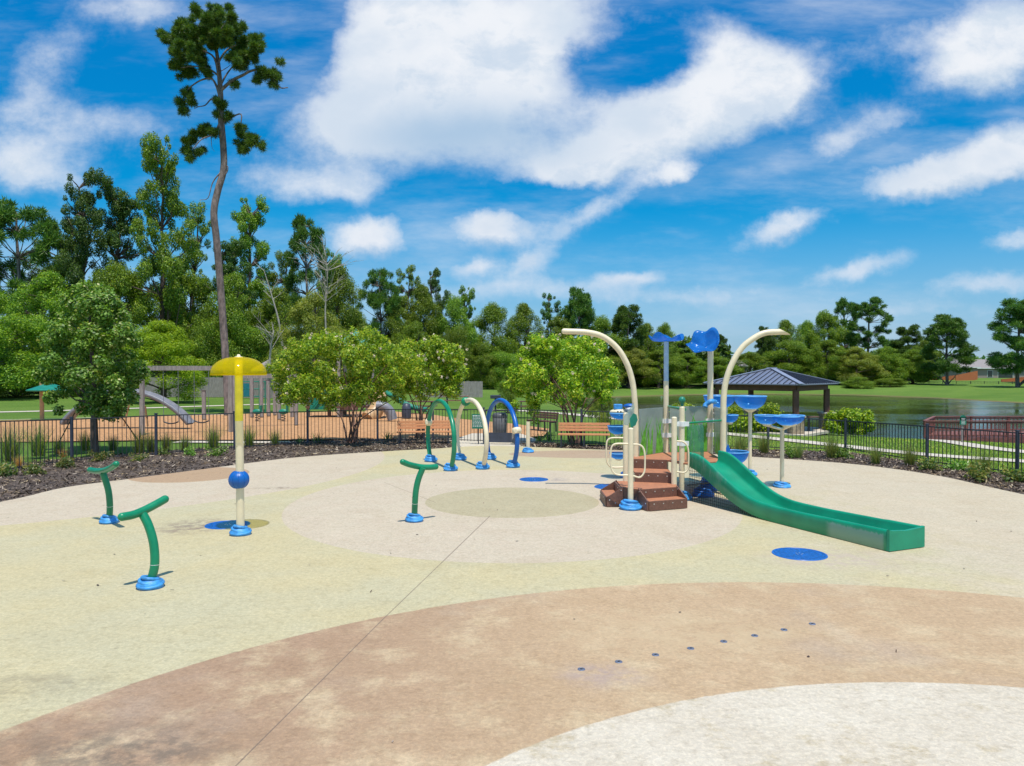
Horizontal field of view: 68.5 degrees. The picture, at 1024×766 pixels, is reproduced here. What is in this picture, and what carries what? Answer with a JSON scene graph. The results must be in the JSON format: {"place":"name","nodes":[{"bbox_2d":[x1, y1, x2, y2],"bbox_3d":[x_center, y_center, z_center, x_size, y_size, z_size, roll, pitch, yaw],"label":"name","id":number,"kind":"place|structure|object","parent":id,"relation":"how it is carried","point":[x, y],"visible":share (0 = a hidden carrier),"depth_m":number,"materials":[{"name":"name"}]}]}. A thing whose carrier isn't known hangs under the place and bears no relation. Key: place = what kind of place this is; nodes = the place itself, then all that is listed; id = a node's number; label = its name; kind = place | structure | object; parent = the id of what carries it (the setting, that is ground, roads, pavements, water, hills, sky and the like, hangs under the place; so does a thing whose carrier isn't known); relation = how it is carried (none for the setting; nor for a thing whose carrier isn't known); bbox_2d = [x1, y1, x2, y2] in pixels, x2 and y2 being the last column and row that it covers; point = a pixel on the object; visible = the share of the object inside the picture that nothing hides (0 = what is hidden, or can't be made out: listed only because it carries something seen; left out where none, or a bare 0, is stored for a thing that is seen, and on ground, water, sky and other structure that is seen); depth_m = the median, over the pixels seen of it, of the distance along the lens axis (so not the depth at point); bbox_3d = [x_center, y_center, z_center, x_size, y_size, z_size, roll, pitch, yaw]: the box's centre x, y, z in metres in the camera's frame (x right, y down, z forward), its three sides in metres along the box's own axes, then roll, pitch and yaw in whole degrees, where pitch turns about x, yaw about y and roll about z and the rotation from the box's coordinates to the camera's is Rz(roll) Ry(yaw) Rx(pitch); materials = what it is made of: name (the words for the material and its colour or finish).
{"place":"outdoors","nodes":[
{"label":"outdoors","id":0,"kind":"place"},
{"bbox_2d":[0,372,1023,473],"bbox_3d":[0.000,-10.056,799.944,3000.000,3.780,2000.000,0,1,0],"label":"ground","id":1,"kind":"structure","parent":0,"point":[980,390],"depth_m":64.12,"materials":[{"name":"green plant"}]},
{"bbox_2d":[0,418,43,461],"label":"ornamental grass","id":2,"kind":"object","parent":1,"relation":"on","point":[12,448],"depth_m":21.38,"materials":[{"name":"plant"}]},
{"bbox_2d":[0,286,53,391],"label":"oak tree","id":3,"kind":"object","parent":1,"relation":"on","point":[32,330],"visible":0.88,"depth_m":68.04,"materials":[{"name":"green plant"}]},
{"bbox_2d":[0,345,60,397],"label":"shrub","id":4,"kind":"object","parent":1,"relation":"on","point":[17,393],"visible":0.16,"depth_m":72.49,"materials":[{"name":"green plant"}]},
{"bbox_2d":[0,195,66,347],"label":"pine tree","id":5,"kind":"object","parent":1,"relation":"on","point":[46,230],"visible":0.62,"depth_m":82.67,"materials":[{"name":"green plant"}]},
{"bbox_2d":[5,219,87,363],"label":"gum tree","id":6,"kind":"object","parent":1,"relation":"on","point":[25,265],"visible":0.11,"depth_m":92.48,"materials":[{"name":"green plant"}]},
{"bbox_2d":[1,270,103,395],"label":"oak tree","id":7,"kind":"object","parent":1,"relation":"on","point":[50,286],"visible":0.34,"depth_m":74.82,"materials":[{"name":"green plant"}]},
{"bbox_2d":[36,167,107,384],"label":"gum tree","id":8,"kind":"object","parent":1,"relation":"on","point":[79,233],"visible":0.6,"depth_m":84.30,"materials":[{"name":"green plant"}]},
{"bbox_2d":[31,279,151,452],"bbox_3d":[-13.413,-0.477,24.026,3.187,5.616,5.024,-1,1,-37],"label":"street tree","id":9,"kind":"object","parent":1,"relation":"on","point":[99,304],"visible":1,"depth_m":23.14,"materials":[{"name":"green plant"}]},
{"bbox_2d":[71,260,160,394],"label":"oak tree","id":10,"kind":"object","parent":1,"relation":"on","point":[110,274],"visible":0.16,"depth_m":79.09,"materials":[{"name":"green plant"}]},
{"bbox_2d":[82,176,160,330],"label":"gum tree","id":11,"kind":"object","parent":1,"relation":"on","point":[115,229],"visible":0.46,"depth_m":88.46,"materials":[{"name":"green plant"}]},
{"bbox_2d":[115,131,201,373],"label":"gum tree","id":12,"kind":"object","parent":1,"relation":"on","point":[169,268],"visible":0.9,"depth_m":80.98,"materials":[{"name":"green plant"}]},
{"bbox_2d":[116,320,207,402],"bbox_3d":[-29.099,-1.735,61.540,7.916,7.010,7.704,0,1,-19],"label":"oak tree","id":13,"kind":"object","parent":1,"relation":"on","point":[157,334],"visible":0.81,"depth_m":60.96,"materials":[{"name":"green plant"}]},
{"bbox_2d":[145,377,223,397],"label":"board fence","id":14,"kind":"object","parent":1,"relation":"on","point":[215,386],"visible":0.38,"depth_m":74.33,"materials":[{"name":"grey wood"}]},
{"bbox_2d":[153,268,218,376],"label":"oak tree","id":15,"kind":"object","parent":1,"relation":"on","point":[190,282],"visible":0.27,"depth_m":87.16,"materials":[{"name":"green plant"}]},
{"bbox_2d":[175,200,213,344],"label":"gum tree","id":16,"kind":"object","parent":1,"relation":"on","point":[203,230],"visible":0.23,"depth_m":91.81,"materials":[{"name":"green plant"}]},
{"bbox_2d":[185,316,233,373],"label":"shrub","id":17,"kind":"object","parent":1,"relation":"on","point":[201,331],"visible":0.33,"depth_m":82.08,"materials":[{"name":"green plant"}]},
{"bbox_2d":[199,239,258,356],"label":"gum tree","id":18,"kind":"object","parent":1,"relation":"on","point":[230,259],"visible":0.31,"depth_m":87.69,"materials":[{"name":"green plant"}]},
{"bbox_2d":[192,271,269,376],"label":"oak tree","id":19,"kind":"object","parent":1,"relation":"on","point":[233,282],"visible":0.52,"depth_m":81.72,"materials":[{"name":"green plant"}]},
{"bbox_2d":[0,407,484,468],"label":"metal fence","id":20,"kind":"object","parent":1,"relation":"on","point":[156,415],"visible":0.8,"depth_m":23.24,"materials":[{"name":"black metal"}]},
{"bbox_2d":[217,323,279,374],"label":"shrub","id":21,"kind":"object","parent":1,"relation":"on","point":[241,338],"visible":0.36,"depth_m":82.07,"materials":[{"name":"green plant"}]},
{"bbox_2d":[214,194,286,323],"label":"gum tree","id":22,"kind":"object","parent":1,"relation":"on","point":[253,219],"visible":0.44,"depth_m":92.67,"materials":[{"name":"green plant"}]},
{"bbox_2d":[0,411,548,441],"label":"play surface","id":23,"kind":"object","parent":1,"relation":"on","point":[163,427],"visible":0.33,"depth_m":34.74,"materials":[{"name":"orange wood"}]},
{"bbox_2d":[59,389,193,425],"bbox_3d":[-17.381,1.106,34.024,5.836,1.713,0.680,0,1,0],"label":"slide","id":24,"kind":"object","parent":23,"relation":"on","point":[171,405],"visible":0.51,"depth_m":33.82,"materials":[{"name":"grey plastic"}]},
{"bbox_2d":[139,366,232,434],"bbox_3d":[-13.507,0.726,31.335,3.604,2.882,0.402,-1,1,-28],"label":"swing set","id":25,"kind":"object","parent":23,"relation":"on","point":[208,368],"visible":0.84,"depth_m":31.50,"materials":[{"name":"beige metal"}]},
{"bbox_2d":[155,0,287,415],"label":"pine tree","id":26,"kind":"object","parent":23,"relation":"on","point":[219,27],"visible":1,"depth_m":43.47,"materials":[{"name":"green plant"}]},
{"bbox_2d":[290,332,426,420],"bbox_3d":[-8.411,-0.396,41.942,7.448,5.321,3.842,1,1,33],"label":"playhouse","id":27,"kind":"object","parent":23,"relation":"on","point":[315,405],"visible":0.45,"depth_m":42.00,"materials":[{"name":"brown wood"}]},
{"bbox_2d":[243,285,307,373],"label":"oak tree","id":28,"kind":"object","parent":1,"relation":"on","point":[267,308],"visible":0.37,"depth_m":84.56,"materials":[{"name":"green plant"}]},
{"bbox_2d":[262,250,299,324],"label":"gum tree","id":29,"kind":"object","parent":1,"relation":"on","point":[274,276],"visible":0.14,"depth_m":99.60,"materials":[{"name":"green plant"}]},
{"bbox_2d":[282,213,333,317],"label":"pine tree","id":30,"kind":"object","parent":1,"relation":"on","point":[299,226],"visible":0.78,"depth_m":95.02,"materials":[{"name":"green plant"}]},
{"bbox_2d":[266,290,349,390],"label":"oak tree","id":31,"kind":"object","parent":1,"relation":"on","point":[304,311],"visible":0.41,"depth_m":65.07,"materials":[{"name":"green plant"}]},
{"bbox_2d":[289,235,362,330],"bbox_3d":[-15.600,-8.026,63.095,5.725,9.002,3.742,0,1,0],"label":"dead tree","id":32,"kind":"object","parent":1,"relation":"on","point":[327,287],"visible":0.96,"depth_m":62.71,"materials":[{"name":"grey plant"}]},
{"bbox_2d":[316,261,369,385],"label":"oak tree","id":33,"kind":"object","parent":1,"relation":"on","point":[344,291],"visible":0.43,"depth_m":96.64,"materials":[{"name":"green plant"}]},
{"bbox_2d":[356,267,401,339],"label":"pine tree","id":34,"kind":"object","parent":1,"relation":"on","point":[378,298],"visible":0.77,"depth_m":110.55,"materials":[{"name":"green plant"}]},
{"bbox_2d":[376,303,418,373],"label":"oak tree","id":35,"kind":"object","parent":1,"relation":"on","point":[399,310],"visible":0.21,"depth_m":110.43,"materials":[{"name":"green plant"}]},
{"bbox_2d":[394,264,420,329],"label":"gum tree","id":36,"kind":"object","parent":1,"relation":"on","point":[411,270],"visible":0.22,"depth_m":117.26,"materials":[{"name":"green plant"}]},
{"bbox_2d":[391,321,437,380],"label":"oak tree","id":37,"kind":"object","parent":1,"relation":"on","point":[411,329],"visible":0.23,"depth_m":107.24,"materials":[{"name":"green plant"}]},
{"bbox_2d":[402,282,444,378],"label":"oak tree","id":38,"kind":"object","parent":1,"relation":"on","point":[423,304],"visible":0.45,"depth_m":114.68,"materials":[{"name":"green plant"}]},
{"bbox_2d":[421,267,451,336],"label":"gum tree","id":39,"kind":"object","parent":1,"relation":"on","point":[433,283],"visible":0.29,"depth_m":119.00,"materials":[{"name":"green plant"}]},
{"bbox_2d":[427,293,478,373],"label":"oak tree","id":40,"kind":"object","parent":1,"relation":"on","point":[455,309],"visible":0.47,"depth_m":116.36,"materials":[{"name":"green plant"}]},
{"bbox_2d":[442,324,472,380],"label":"shrub","id":41,"kind":"object","parent":1,"relation":"on","point":[458,337],"visible":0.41,"depth_m":111.08,"materials":[{"name":"green plant"}]},
{"bbox_2d":[462,342,499,388],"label":"oak tree","id":42,"kind":"object","parent":1,"relation":"on","point":[477,359],"visible":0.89,"depth_m":112.74,"materials":[{"name":"green plant"}]},
{"bbox_2d":[18,328,944,385],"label":"background wood","id":43,"kind":"object","parent":1,"relation":"on","point":[699,355],"visible":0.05,"depth_m":138.16,"materials":[{"name":"green plant"}]},
{"bbox_2d":[469,301,520,383],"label":"oak tree","id":44,"kind":"object","parent":1,"relation":"on","point":[495,314],"visible":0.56,"depth_m":123.49,"materials":[{"name":"green plant"}]},
{"bbox_2d":[483,351,521,389],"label":"shrub","id":45,"kind":"object","parent":1,"relation":"on","point":[507,359],"visible":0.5,"depth_m":114.48,"materials":[{"name":"green plant"}]},
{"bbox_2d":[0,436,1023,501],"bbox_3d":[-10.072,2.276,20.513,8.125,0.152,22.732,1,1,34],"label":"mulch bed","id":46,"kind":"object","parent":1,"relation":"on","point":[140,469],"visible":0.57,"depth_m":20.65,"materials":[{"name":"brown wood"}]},
{"bbox_2d":[265,325,426,442],"bbox_3d":[-6.084,0.077,26.657,5.676,4.276,4.292,0,1,24],"label":"crape myrtle","id":47,"kind":"object","parent":46,"relation":"on","point":[303,387],"visible":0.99,"depth_m":25.82,"materials":[{"name":"green plant"}]},
{"bbox_2d":[397,420,450,443],"bbox_3d":[-3.074,1.740,26.384,1.902,0.825,0.485,0,1,-6],"label":"park bench","id":48,"kind":"object","parent":46,"relation":"on","point":[440,424],"visible":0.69,"depth_m":26.51,"materials":[{"name":"brown wood"}]},
{"bbox_2d":[392,333,469,438],"bbox_3d":[-3.320,0.143,28.915,2.852,4.059,3.063,-1,1,-41],"label":"crape myrtle","id":49,"kind":"object","parent":46,"relation":"on","point":[449,379],"visible":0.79,"depth_m":28.40,"materials":[{"name":"green plant"}]},
{"bbox_2d":[0,446,1023,765],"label":"splash pad","id":50,"kind":"object","parent":1,"relation":"on","point":[332,610],"visible":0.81,"depth_m":7.73,"materials":[{"name":"concrete"}]},
{"bbox_2d":[87,461,119,523],"bbox_3d":[-6.731,1.816,12.657,1.335,1.138,0.374,1,1,43],"label":"jet spray","id":51,"kind":"object","parent":50,"relation":"on","point":[108,517],"visible":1,"depth_m":12.69,"materials":[{"name":"green paint"}]},
{"bbox_2d":[117,495,168,590],"bbox_3d":[-4.337,1.925,9.065,0.387,1.042,0.670,1,1,29],"label":"jet spray","id":52,"kind":"object","parent":50,"relation":"on","point":[151,580],"visible":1,"depth_m":9.00,"materials":[{"name":"green paint"}]},
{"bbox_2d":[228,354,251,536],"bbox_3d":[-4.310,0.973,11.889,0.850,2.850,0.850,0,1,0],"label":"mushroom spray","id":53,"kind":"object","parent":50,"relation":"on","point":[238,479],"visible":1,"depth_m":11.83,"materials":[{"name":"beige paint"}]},
{"bbox_2d":[400,459,438,522],"bbox_3d":[-1.644,1.824,12.946,0.776,1.111,0.380,-1,1,-36],"label":"jet spray","id":54,"kind":"object","parent":50,"relation":"on","point":[414,516],"visible":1,"depth_m":12.83,"materials":[{"name":"green paint"}]},
{"bbox_2d":[424,399,457,470],"bbox_3d":[-1.951,1.349,20.471,0.389,1.831,2.875,0,1,-20],"label":"spray hoop","id":55,"kind":"object","parent":50,"relation":"on","point":[450,466],"visible":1,"depth_m":19.81,"materials":[{"name":"green paint"}]},
{"bbox_2d":[455,397,489,469],"bbox_3d":[-1.137,1.332,20.821,0.390,1.851,2.918,0,1,-20],"label":"spray hoop","id":56,"kind":"object","parent":50,"relation":"on","point":[483,463],"visible":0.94,"depth_m":20.03,"materials":[{"name":"beige paint"}]},
{"bbox_2d":[486,398,521,467],"bbox_3d":[-0.297,1.338,21.029,0.389,1.830,2.734,0,1,-20],"label":"spray hoop","id":57,"kind":"object","parent":50,"relation":"on","point":[516,431],"visible":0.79,"depth_m":20.05,"materials":[{"name":"blue paint"}]},
{"bbox_2d":[607,403,631,477],"bbox_3d":[2.634,1.391,18.090,0.707,1.813,0.641,0,1,0],"label":"tipping bowl fountain","id":58,"kind":"object","parent":50,"relation":"on","point":[617,411],"visible":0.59,"depth_m":17.89,"materials":[{"name":"beige paint"}]},
{"bbox_2d":[703,395,748,462],"bbox_3d":[5.089,1.296,17.841,0.806,2.002,1.201,-1,1,-29],"label":"bowl fountain","id":59,"kind":"object","parent":50,"relation":"on","point":[741,455],"visible":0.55,"depth_m":17.80,"materials":[{"name":"beige paint"}]},
{"bbox_2d":[561,327,924,551],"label":"water play tower","id":60,"kind":"structure","parent":50,"relation":"on","point":[648,482],"depth_m":14.76,"materials":[{"name":"beige paint"}]},
{"bbox_2d":[735,395,766,475],"bbox_3d":[5.892,1.300,18.625,0.797,1.976,0.791,0,1,0],"label":"bowl fountain","id":61,"kind":"object","parent":50,"relation":"on","point":[749,404],"visible":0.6,"depth_m":18.49,"materials":[{"name":"beige paint"}]},
{"bbox_2d":[754,414,804,487],"bbox_3d":[5.993,1.526,16.711,1.129,1.617,0.895,0,1,0],"label":"bowl fountain","id":62,"kind":"object","parent":50,"relation":"on","point":[786,421],"visible":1,"depth_m":16.68,"materials":[{"name":"beige paint"}]},
{"bbox_2d":[772,547,827,560],"bbox_3d":[4.063,2.413,10.635,0.747,0.011,0.747,0,1,0],"label":"floor drain","id":63,"kind":"object","parent":50,"relation":"on","point":[801,554],"visible":1,"depth_m":10.59,"materials":[{"name":"blue paint"}]},
{"bbox_2d":[496,302,552,382],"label":"oak tree","id":64,"kind":"object","parent":1,"relation":"on","point":[522,319],"visible":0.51,"depth_m":126.73,"materials":[{"name":"green plant"}]},
{"bbox_2d":[540,293,570,384],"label":"gum tree","id":65,"kind":"object","parent":1,"relation":"on","point":[546,314],"visible":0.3,"depth_m":129.30,"materials":[{"name":"green plant"}]},
{"bbox_2d":[544,316,579,385],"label":"oak tree","id":66,"kind":"object","parent":1,"relation":"on","point":[558,324],"visible":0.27,"depth_m":125.22,"materials":[{"name":"green plant"}]},
{"bbox_2d":[502,331,621,443],"bbox_3d":[1.784,0.165,27.042,4.362,4.079,3.690,0,1,0],"label":"crape myrtle","id":67,"kind":"object","parent":1,"relation":"on","point":[533,368],"visible":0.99,"depth_m":26.80,"materials":[{"name":"green plant"}]},
{"bbox_2d":[559,286,599,383],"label":"pine tree","id":68,"kind":"object","parent":1,"relation":"on","point":[582,313],"visible":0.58,"depth_m":128.11,"materials":[{"name":"green plant"}]},
{"bbox_2d":[582,314,627,379],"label":"oak tree","id":69,"kind":"object","parent":1,"relation":"on","point":[600,324],"visible":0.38,"depth_m":126.74,"materials":[{"name":"green plant"}]},
{"bbox_2d":[606,304,648,385],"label":"pine tree","id":70,"kind":"object","parent":1,"relation":"on","point":[623,318],"visible":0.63,"depth_m":128.91,"materials":[{"name":"green plant"}]},
{"bbox_2d":[608,346,660,387],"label":"oak tree","id":71,"kind":"object","parent":1,"relation":"on","point":[636,353],"visible":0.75,"depth_m":125.94,"materials":[{"name":"green plant"}]},
{"bbox_2d":[631,322,663,385],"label":"oak tree","id":72,"kind":"object","parent":1,"relation":"on","point":[646,348],"visible":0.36,"depth_m":132.77,"materials":[{"name":"green plant"}]},
{"bbox_2d":[634,350,687,387],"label":"oak tree","id":73,"kind":"object","parent":1,"relation":"on","point":[653,355],"visible":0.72,"depth_m":129.11,"materials":[{"name":"green plant"}]},
{"bbox_2d":[661,353,713,387],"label":"oak tree","id":74,"kind":"object","parent":1,"relation":"on","point":[687,359],"visible":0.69,"depth_m":130.51,"materials":[{"name":"green plant"}]},
{"bbox_2d":[735,351,772,373],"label":"oak tree","id":75,"kind":"object","parent":1,"relation":"on","point":[746,358],"visible":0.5,"depth_m":136.65,"materials":[{"name":"green plant"}]},
{"bbox_2d":[727,412,782,432],"bbox_3d":[12.082,2.080,37.775,3.603,1.199,1.607,0,1,0],"label":"hedge","id":76,"kind":"object","parent":1,"relation":"on","point":[742,424],"visible":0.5,"depth_m":37.32,"materials":[{"name":"green plant"}]},
{"bbox_2d":[752,326,779,370],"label":"pine tree","id":77,"kind":"object","parent":1,"relation":"on","point":[765,343],"visible":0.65,"depth_m":142.85,"materials":[{"name":"green plant"}]},
{"bbox_2d":[514,407,1023,473],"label":"metal fence","id":78,"kind":"object","parent":1,"relation":"on","point":[1017,442],"visible":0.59,"depth_m":22.22,"materials":[{"name":"black metal"}]},
{"bbox_2d":[713,427,830,435],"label":"concrete slab","id":79,"kind":"structure","parent":1,"relation":"on","point":[823,431],"depth_m":37.18,"materials":[{"name":"beige concrete"}]},
{"bbox_2d":[703,367,839,433],"bbox_3d":[13.600,0.815,39.419,5.308,3.270,5.308,1,1,42],"label":"gazebo","id":80,"kind":"object","parent":79,"relation":"on","point":[773,379],"visible":0.62,"depth_m":38.06,"materials":[{"name":"metal"}]},
{"bbox_2d":[525,445,1023,493],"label":"mulch bed","id":81,"kind":"object","parent":1,"relation":"on","point":[861,463],"visible":0.3,"depth_m":20.89,"materials":[{"name":"brown wood"}]},
{"bbox_2d":[558,422,609,447],"bbox_3d":[2.422,1.758,25.311,1.732,0.825,0.485,0,1,6],"label":"park bench","id":82,"kind":"object","parent":81,"relation":"on","point":[564,426],"visible":0.89,"depth_m":25.44,"materials":[{"name":"brown wood"}]},
{"bbox_2d":[760,319,811,370],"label":"oak tree","id":83,"kind":"object","parent":1,"relation":"on","point":[785,325],"visible":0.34,"depth_m":148.70,"materials":[{"name":"green plant"}]},
{"bbox_2d":[761,340,826,375],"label":"oak tree","id":84,"kind":"object","parent":1,"relation":"on","point":[798,350],"visible":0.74,"depth_m":139.37,"materials":[{"name":"green plant"}]},
{"bbox_2d":[794,339,859,384],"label":"oak tree","id":85,"kind":"object","parent":1,"relation":"on","point":[834,350],"visible":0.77,"depth_m":138.59,"materials":[{"name":"green plant"}]},
{"bbox_2d":[803,309,850,374],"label":"oak tree","id":86,"kind":"object","parent":1,"relation":"on","point":[828,320],"visible":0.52,"depth_m":150.77,"materials":[{"name":"green plant"}]},
{"bbox_2d":[826,297,860,380],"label":"pine tree","id":87,"kind":"object","parent":1,"relation":"on","point":[842,303],"visible":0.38,"depth_m":154.69,"materials":[{"name":"green plant"}]},
{"bbox_2d":[822,407,875,435],"bbox_3d":[17.305,1.995,38.703,2.602,1.467,2.068,0,1,19],"label":"hedge","id":88,"kind":"object","parent":1,"relation":"on","point":[865,415],"visible":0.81,"depth_m":38.23,"materials":[{"name":"green plant"}]},
{"bbox_2d":[828,346,890,381],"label":"oak tree","id":89,"kind":"object","parent":1,"relation":"on","point":[858,362],"visible":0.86,"depth_m":136.60,"materials":[{"name":"green plant"}]},
{"bbox_2d":[713,432,1023,461],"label":"footpath","id":90,"kind":"structure","parent":1,"relation":"on","point":[853,446],"depth_m":27.38,"materials":[{"name":"concrete"}]},
{"bbox_2d":[845,296,893,380],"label":"pine tree","id":91,"kind":"object","parent":1,"relation":"on","point":[867,308],"visible":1,"depth_m":146.82,"materials":[{"name":"green plant"}]},
{"bbox_2d":[858,346,910,383],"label":"oak tree","id":92,"kind":"object","parent":1,"relation":"on","point":[884,353],"visible":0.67,"depth_m":137.56,"materials":[{"name":"green plant"}]},
{"bbox_2d":[890,324,925,380],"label":"pine tree","id":93,"kind":"object","parent":1,"relation":"on","point":[904,333],"visible":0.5,"depth_m":156.69,"materials":[{"name":"green plant"}]},
{"bbox_2d":[889,349,937,383],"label":"oak tree","id":94,"kind":"object","parent":1,"relation":"on","point":[914,367],"visible":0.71,"depth_m":138.14,"materials":[{"name":"green plant"}]},
{"bbox_2d":[919,314,978,384],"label":"pine tree","id":95,"kind":"object","parent":1,"relation":"on","point":[958,335],"visible":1,"depth_m":132.34,"materials":[{"name":"green plant"}]},
{"bbox_2d":[923,416,1023,442],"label":"viewing deck","id":96,"kind":"structure","parent":1,"relation":"on","point":[932,422],"depth_m":40.36,"materials":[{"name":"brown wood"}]},
{"bbox_2d":[972,359,1023,377],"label":"house","id":97,"kind":"structure","parent":1,"relation":"on","point":[984,371],"depth_m":184.99,"materials":[{"name":"beige brick"}]},
{"bbox_2d":[985,297,1023,386],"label":"pine tree","id":98,"kind":"object","parent":1,"relation":"on","point":[1014,307],"visible":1,"depth_m":120.54,"materials":[{"name":"green plant"}]},
{"bbox_2d":[0,0,1023,370],"label":"sky","id":99,"kind":"structure","parent":0,"point":[735,168],"materials":[{"name":"blue"}]},
{"bbox_2d":[580,394,1023,443],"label":"pond water","id":100,"kind":"structure","parent":0,"point":[904,410],"depth_m":78.70,"materials":[{"name":"green liquid"}]},
{"bbox_2d":[713,431,1023,473],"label":"grass","id":101,"kind":"structure","parent":0,"point":[958,449],"depth_m":29.12,"materials":[{"name":"green plant"}]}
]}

